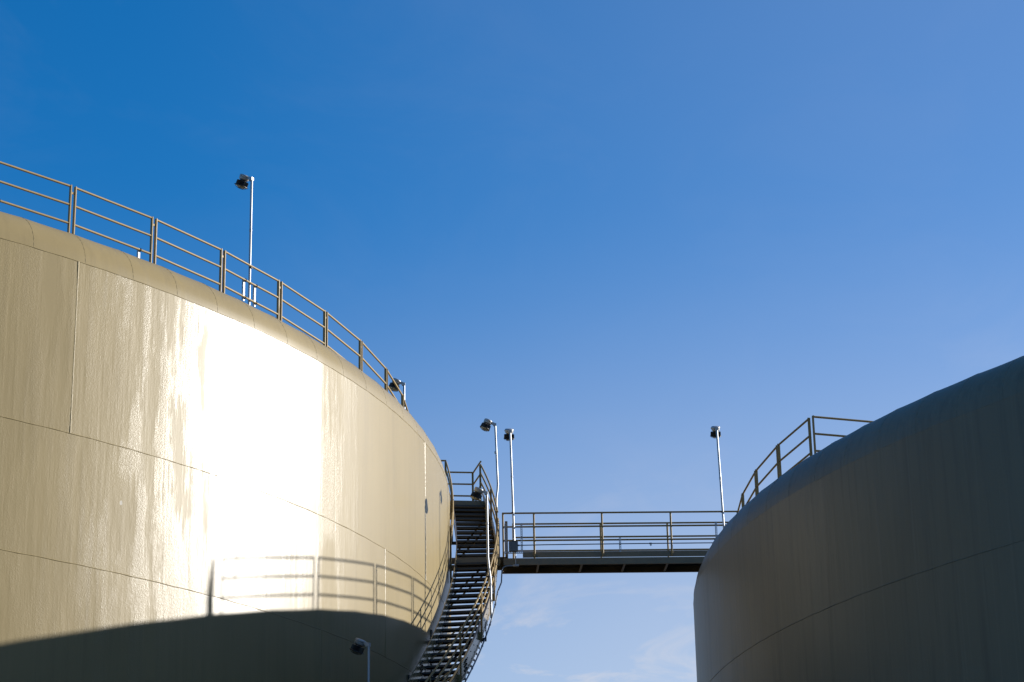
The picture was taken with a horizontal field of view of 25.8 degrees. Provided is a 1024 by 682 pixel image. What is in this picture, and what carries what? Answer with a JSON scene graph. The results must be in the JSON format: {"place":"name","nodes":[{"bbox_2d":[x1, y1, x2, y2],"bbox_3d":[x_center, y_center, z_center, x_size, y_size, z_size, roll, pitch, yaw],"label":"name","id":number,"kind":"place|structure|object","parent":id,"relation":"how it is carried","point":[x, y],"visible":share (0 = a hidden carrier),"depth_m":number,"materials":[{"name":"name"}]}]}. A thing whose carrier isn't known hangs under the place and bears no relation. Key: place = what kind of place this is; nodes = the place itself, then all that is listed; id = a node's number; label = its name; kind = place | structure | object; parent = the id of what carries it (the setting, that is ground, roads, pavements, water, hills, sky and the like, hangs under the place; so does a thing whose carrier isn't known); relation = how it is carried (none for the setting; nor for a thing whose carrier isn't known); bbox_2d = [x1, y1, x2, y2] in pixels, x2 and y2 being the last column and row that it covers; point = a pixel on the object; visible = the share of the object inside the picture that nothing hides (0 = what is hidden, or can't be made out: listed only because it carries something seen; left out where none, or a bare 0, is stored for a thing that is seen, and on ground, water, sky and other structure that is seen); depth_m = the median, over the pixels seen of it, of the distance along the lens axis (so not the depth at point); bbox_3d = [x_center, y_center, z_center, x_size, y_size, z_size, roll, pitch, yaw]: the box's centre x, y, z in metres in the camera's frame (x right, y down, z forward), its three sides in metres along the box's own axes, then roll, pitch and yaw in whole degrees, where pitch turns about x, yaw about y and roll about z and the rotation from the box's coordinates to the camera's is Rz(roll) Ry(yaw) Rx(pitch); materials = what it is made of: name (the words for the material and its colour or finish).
{"place":"outdoors","nodes":[
{"label":"outdoors","id":0,"kind":"place"},
{"bbox_2d":[0,0,1023,681],"label":"sky","id":1,"kind":"structure","parent":0,"point":[609,235],"materials":[{"name":"blue"}]},
{"label":"ground","id":2,"kind":"structure","parent":0,"visible":0},
{"bbox_2d":[0,211,450,681],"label":"storage tank","id":3,"kind":"object","parent":2,"relation":"on","point":[201,482],"visible":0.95,"depth_m":39.58,"materials":[{"name":"metal"}]},
{"bbox_2d":[0,161,408,411],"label":"guard railing","id":4,"kind":"object","parent":3,"relation":"on","point":[280,300],"visible":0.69,"depth_m":42.68,"materials":[{"name":"metal"}]},
{"bbox_2d":[241,278,246,300],"bbox_3d":[-5.204,-1.001,43.570,0.100,0.462,0.045,-11,-22,27],"label":"strut channel","id":5,"kind":"object","parent":4,"relation":"attached to","point":[243,288],"visible":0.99,"depth_m":43.57,"materials":[{"name":"metal"}]},
{"bbox_2d":[252,284,257,306],"bbox_3d":[-5.028,-0.896,43.882,0.100,0.462,0.045,-11,-21,26],"label":"strut channel","id":6,"kind":"object","parent":4,"relation":"attached to","point":[254,294],"visible":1,"depth_m":43.88,"materials":[{"name":"metal"}]},
{"bbox_2d":[234,174,253,304],"bbox_3d":[-5.285,-1.887,44.162,0.449,3.077,0.262,-12,-22,28],"label":"floodlight","id":7,"kind":"object","parent":3,"relation":"on","point":[242,181],"visible":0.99,"depth_m":44.36,"materials":[{"name":"metal"}]},
{"bbox_2d":[389,378,404,407],"bbox_3d":[-2.705,1.702,52.560,0.408,1.742,0.262,-2,-19,3],"label":"floodlight","id":8,"kind":"object","parent":3,"relation":"on","point":[392,386],"visible":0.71,"depth_m":52.72,"materials":[{"name":"metal"}]},
{"bbox_2d":[407,460,507,681],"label":"spiral stair","id":9,"kind":"object","parent":3,"relation":"attached to","point":[468,520],"visible":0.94,"depth_m":50.55,"materials":[{"name":"metal"}]},
{"bbox_2d":[349,638,370,681],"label":"floodlight","id":10,"kind":"object","parent":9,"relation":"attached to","point":[357,648],"visible":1,"depth_m":41.27,"materials":[{"name":"metal"}]},
{"bbox_2d":[470,487,491,617],"bbox_3d":[-0.677,4.598,48.842,0.459,2.940,0.262,-4,-19,8],"label":"floodlight","id":11,"kind":"object","parent":9,"relation":"attached to","point":[475,496],"visible":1,"depth_m":48.97,"materials":[{"name":"metal"}]},
{"bbox_2d":[480,418,498,506],"bbox_3d":[-0.547,3.347,54.712,0.444,3.033,0.262,0,-19,-3],"label":"floodlight","id":12,"kind":"object","parent":9,"relation":"attached to","point":[485,425],"visible":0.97,"depth_m":55.03,"materials":[{"name":"metal"}]},
{"bbox_2d":[464,552,518,681],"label":"electrical conduit","id":13,"kind":"object","parent":9,"relation":"attached to","point":[515,565],"visible":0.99,"depth_m":49.68,"materials":[{"name":"metal"}]},
{"bbox_2d":[693,356,1023,681],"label":"storage tank","id":14,"kind":"object","parent":2,"relation":"on","point":[889,547],"visible":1,"depth_m":39.42,"materials":[{"name":"metal"}]},
{"bbox_2d":[502,511,735,573],"bbox_3d":[2.850,4.781,53.144,6.203,1.248,1.059,0,-19,-2],"label":"footbridge","id":15,"kind":"object","parent":14,"relation":"on","point":[534,561],"visible":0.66,"depth_m":52.73,"materials":[{"name":"paint"}]},
{"bbox_2d":[504,523,506,550],"bbox_3d":[-0.149,4.609,52.492,0.047,0.686,0.043,-1,-19,0],"label":"strut channel","id":16,"kind":"object","parent":15,"relation":"attached to","point":[505,538],"visible":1,"depth_m":52.46,"materials":[{"name":"metal"}]},
{"bbox_2d":[504,551,523,553],"bbox_3d":[0.044,4.942,52.335,0.466,0.045,0.042,0,-19,-2],"label":"strut channel","id":17,"kind":"object","parent":16,"relation":"attached to","point":[513,553],"visible":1,"depth_m":52.33,"materials":[{"name":"metal"}]},
{"bbox_2d":[509,540,517,551],"bbox_3d":[0.033,4.796,52.351,0.210,0.256,0.117,0,-19,-2],"label":"junction box","id":18,"kind":"object","parent":17,"relation":"attached to","point":[513,545],"visible":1,"depth_m":52.30,"materials":[{"name":"grey metal"}]},
{"bbox_2d":[520,523,522,550],"bbox_3d":[0.226,4.607,52.508,0.047,0.686,0.043,-1,-19,0],"label":"strut channel","id":19,"kind":"object","parent":17,"relation":"attached to","point":[522,537],"visible":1,"depth_m":52.48,"materials":[{"name":"metal"}]},
{"bbox_2d":[504,428,514,539],"bbox_3d":[-0.013,3.533,53.075,0.262,3.102,0.419,0,-19,-7],"label":"floodlight","id":20,"kind":"object","parent":15,"relation":"attached to","point":[509,436],"visible":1,"depth_m":53.09,"materials":[{"name":"metal"}]},
{"bbox_2d":[518,542,712,545],"bbox_3d":[2.806,4.760,52.514,5.346,0.059,0.042,0,-19,-2],"label":"electrical conduit","id":21,"kind":"object","parent":15,"relation":"attached to","point":[615,543],"visible":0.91,"depth_m":52.49,"materials":[{"name":"metal"}]},
{"bbox_2d":[710,426,724,527],"bbox_3d":[4.953,3.623,53.249,0.262,3.402,0.419,-1,-19,-3],"label":"floodlight","id":22,"kind":"object","parent":15,"relation":"attached to","point":[715,432],"visible":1,"depth_m":53.35,"materials":[{"name":"metal"}]},
{"bbox_2d":[736,415,872,512],"bbox_3d":[6.022,4.068,50.645,2.453,1.101,12.362,2,-20,-10],"label":"guard railing","id":23,"kind":"object","parent":14,"relation":"on","point":[779,459],"visible":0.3,"depth_m":46.11,"materials":[{"name":"metal"}]}
]}

